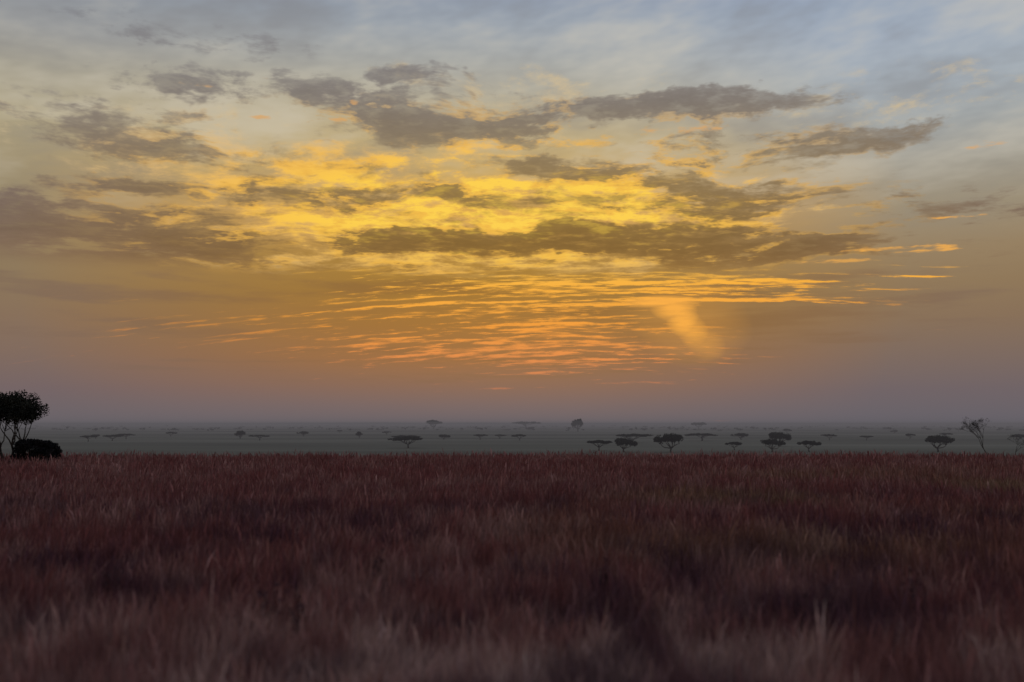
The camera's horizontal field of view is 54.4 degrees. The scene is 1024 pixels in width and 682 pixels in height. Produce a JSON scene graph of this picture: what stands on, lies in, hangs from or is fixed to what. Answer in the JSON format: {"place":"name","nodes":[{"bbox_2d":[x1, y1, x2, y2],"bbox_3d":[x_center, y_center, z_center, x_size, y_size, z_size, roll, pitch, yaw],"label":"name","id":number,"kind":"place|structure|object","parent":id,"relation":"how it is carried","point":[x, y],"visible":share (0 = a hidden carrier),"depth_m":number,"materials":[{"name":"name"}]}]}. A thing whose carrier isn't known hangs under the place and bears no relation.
{"place":"outdoors","nodes":[
{"label":"outdoors","id":0,"kind":"place"},
{"bbox_2d":[0,447,1023,681],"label":"grass","id":1,"kind":"structure","parent":0,"point":[752,629],"depth_m":19.53,"materials":[{"name":"brown plant"}]},
{"bbox_2d":[0,423,1023,681],"bbox_3d":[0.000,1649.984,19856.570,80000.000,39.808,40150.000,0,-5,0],"label":"ground","id":2,"kind":"structure","parent":0,"point":[282,439],"depth_m":977.37,"materials":[{"name":"soil"}]},
{"bbox_2d":[0,390,49,459],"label":"acacia tree","id":3,"kind":"object","parent":2,"relation":"on","point":[16,407],"visible":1,"depth_m":80.31,"materials":[{"name":"green plant"}]},
{"bbox_2d":[9,438,62,463],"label":"bush","id":4,"kind":"object","parent":2,"relation":"on","point":[36,448],"visible":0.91,"depth_m":78.03,"materials":[{"name":"black plant"}]},
{"bbox_2d":[80,435,97,441],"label":"acacia tree","id":5,"kind":"object","parent":2,"relation":"on","point":[87,436],"visible":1,"depth_m":859.26,"materials":[{"name":"grey plant"}]},
{"bbox_2d":[103,435,123,440],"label":"acacia tree","id":6,"kind":"object","parent":2,"relation":"on","point":[110,436],"visible":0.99,"depth_m":891.52,"materials":[{"name":"grey plant"}]},
{"bbox_2d":[234,430,244,438],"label":"acacia tree","id":7,"kind":"object","parent":2,"relation":"on","point":[241,432],"visible":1,"depth_m":1008.52,"materials":[{"name":"grey plant"}]},
{"bbox_2d":[249,435,269,439],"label":"acacia tree","id":8,"kind":"object","parent":2,"relation":"on","point":[258,436],"visible":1,"depth_m":927.77,"materials":[{"name":"grey plant"}]},
{"bbox_2d":[255,573,287,630],"bbox_3d":[-3.548,3.955,14.707,0.535,1.063,0.346,0,-5,0],"label":"weed plant","id":9,"kind":"object","parent":2,"relation":"on","point":[274,595],"visible":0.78,"depth_m":14.66,"materials":[{"name":"brown plant"}]},
{"bbox_2d":[289,588,306,634],"bbox_3d":[-2.977,3.933,13.864,0.262,0.958,0.227,-4,-6,40],"label":"weed plant","id":10,"kind":"object","parent":2,"relation":"on","point":[298,620],"visible":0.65,"depth_m":13.88,"materials":[{"name":"brown plant"}]},
{"bbox_2d":[370,547,384,583],"bbox_3d":[-2.540,4.337,18.684,0.292,0.957,0.431,-1,-5,6],"label":"weed plant","id":11,"kind":"object","parent":2,"relation":"on","point":[377,561],"visible":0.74,"depth_m":18.68,"materials":[{"name":"brown plant"}]},
{"bbox_2d":[388,436,422,447],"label":"acacia tree","id":12,"kind":"object","parent":2,"relation":"on","point":[406,438],"visible":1,"depth_m":624.86,"materials":[{"name":"grey plant"}]},
{"bbox_2d":[392,435,420,441],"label":"acacia tree","id":13,"kind":"object","parent":2,"relation":"on","point":[399,436],"visible":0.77,"depth_m":826.75,"materials":[{"name":"grey plant"}]},
{"bbox_2d":[426,420,441,428],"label":"acacia tree","id":14,"kind":"object","parent":2,"relation":"on","point":[432,422],"visible":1,"depth_m":2899.33,"materials":[{"name":"grey plant"}]},
{"bbox_2d":[438,434,449,439],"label":"acacia tree","id":15,"kind":"object","parent":2,"relation":"on","point":[444,435],"visible":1,"depth_m":967.51,"materials":[{"name":"grey plant"}]},
{"bbox_2d":[2,424,1023,431],"bbox_3d":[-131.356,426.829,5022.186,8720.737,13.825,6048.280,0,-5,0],"label":"distant trees","id":16,"kind":"object","parent":2,"relation":"on","point":[528,428],"visible":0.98,"depth_m":2632.69,"materials":[{"name":"plant"}]},
{"bbox_2d":[511,434,525,439],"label":"acacia tree","id":17,"kind":"object","parent":2,"relation":"on","point":[517,435],"visible":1,"depth_m":927.55,"materials":[{"name":"grey plant"}]},
{"bbox_2d":[513,421,540,428],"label":"acacia tree","id":18,"kind":"object","parent":2,"relation":"on","point":[522,423],"visible":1,"depth_m":3294.51,"materials":[{"name":"grey plant"}]},
{"bbox_2d":[571,418,582,431],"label":"acacia tree","id":19,"kind":"object","parent":2,"relation":"on","point":[578,422],"visible":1,"depth_m":1933.04,"materials":[{"name":"grey plant"}]},
{"bbox_2d":[586,440,612,450],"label":"acacia tree","id":20,"kind":"object","parent":2,"relation":"on","point":[600,441],"visible":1,"depth_m":565.35,"materials":[{"name":"black plant"}]},
{"bbox_2d":[615,437,637,451],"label":"acacia tree","id":21,"kind":"object","parent":2,"relation":"on","point":[623,441],"visible":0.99,"depth_m":538.24,"materials":[{"name":"black plant"}]},
{"bbox_2d":[616,433,653,439],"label":"acacia tree","id":22,"kind":"object","parent":2,"relation":"on","point":[632,435],"visible":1,"depth_m":796.25,"materials":[{"name":"grey plant"}]},
{"bbox_2d":[653,433,683,452],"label":"acacia tree","id":23,"kind":"object","parent":2,"relation":"on","point":[671,437],"visible":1,"depth_m":527.34,"materials":[{"name":"black plant"}]},
{"bbox_2d":[691,422,706,428],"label":"acacia tree","id":24,"kind":"object","parent":2,"relation":"on","point":[699,424],"visible":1,"depth_m":2894.26,"materials":[{"name":"grey plant"}]},
{"bbox_2d":[684,433,717,440],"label":"acacia tree","id":25,"kind":"object","parent":2,"relation":"on","point":[702,434],"visible":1,"depth_m":890.62,"materials":[{"name":"grey plant"}]},
{"bbox_2d":[725,441,741,449],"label":"acacia tree","id":26,"kind":"object","parent":2,"relation":"on","point":[736,443],"visible":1,"depth_m":580.26,"materials":[{"name":"black plant"}]},
{"bbox_2d":[730,433,748,439],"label":"acacia tree","id":27,"kind":"object","parent":2,"relation":"on","point":[742,434],"visible":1,"depth_m":966.60,"materials":[{"name":"grey plant"}]},
{"bbox_2d":[760,439,785,451],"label":"acacia tree","id":28,"kind":"object","parent":2,"relation":"on","point":[769,442],"visible":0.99,"depth_m":539.75,"materials":[{"name":"black plant"}]},
{"bbox_2d":[768,432,791,440],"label":"acacia tree","id":29,"kind":"object","parent":2,"relation":"on","point":[778,435],"visible":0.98,"depth_m":681.17,"materials":[{"name":"grey plant"}]},
{"bbox_2d":[796,440,821,451],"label":"acacia tree","id":30,"kind":"object","parent":2,"relation":"on","point":[810,443],"visible":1,"depth_m":539.03,"materials":[{"name":"black plant"}]},
{"bbox_2d":[794,583,832,646],"bbox_3d":[4.165,3.861,13.572,0.535,1.063,0.346,2,-5,-25],"label":"weed plant","id":31,"kind":"object","parent":2,"relation":"on","point":[806,595],"visible":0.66,"depth_m":13.61,"materials":[{"name":"brown plant"}]},
{"bbox_2d":[821,434,836,439],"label":"acacia tree","id":32,"kind":"object","parent":2,"relation":"on","point":[829,435],"visible":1,"depth_m":928.27,"materials":[{"name":"grey plant"}]},
{"bbox_2d":[925,435,954,451],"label":"acacia tree","id":33,"kind":"object","parent":2,"relation":"on","point":[940,439],"visible":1,"depth_m":537.81,"materials":[{"name":"black plant"}]},
{"bbox_2d":[960,417,989,451],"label":"bare tree","id":34,"kind":"object","parent":2,"relation":"on","point":[974,424],"visible":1,"depth_m":149.51,"materials":[{"name":"plant"}]},
{"bbox_2d":[1008,434,1023,453],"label":"bare tree","id":35,"kind":"object","parent":2,"relation":"on","point":[1016,442],"visible":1,"depth_m":164.30,"materials":[{"name":"plant"}]},
{"bbox_2d":[1012,434,1023,440],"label":"acacia tree","id":36,"kind":"object","parent":2,"relation":"on","point":[1020,435],"visible":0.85,"depth_m":892.42,"materials":[{"name":"grey plant"}]},
{"bbox_2d":[0,0,1023,422],"label":"sky","id":37,"kind":"structure","parent":0,"point":[212,211],"materials":[{"name":"orange"}]}
]}

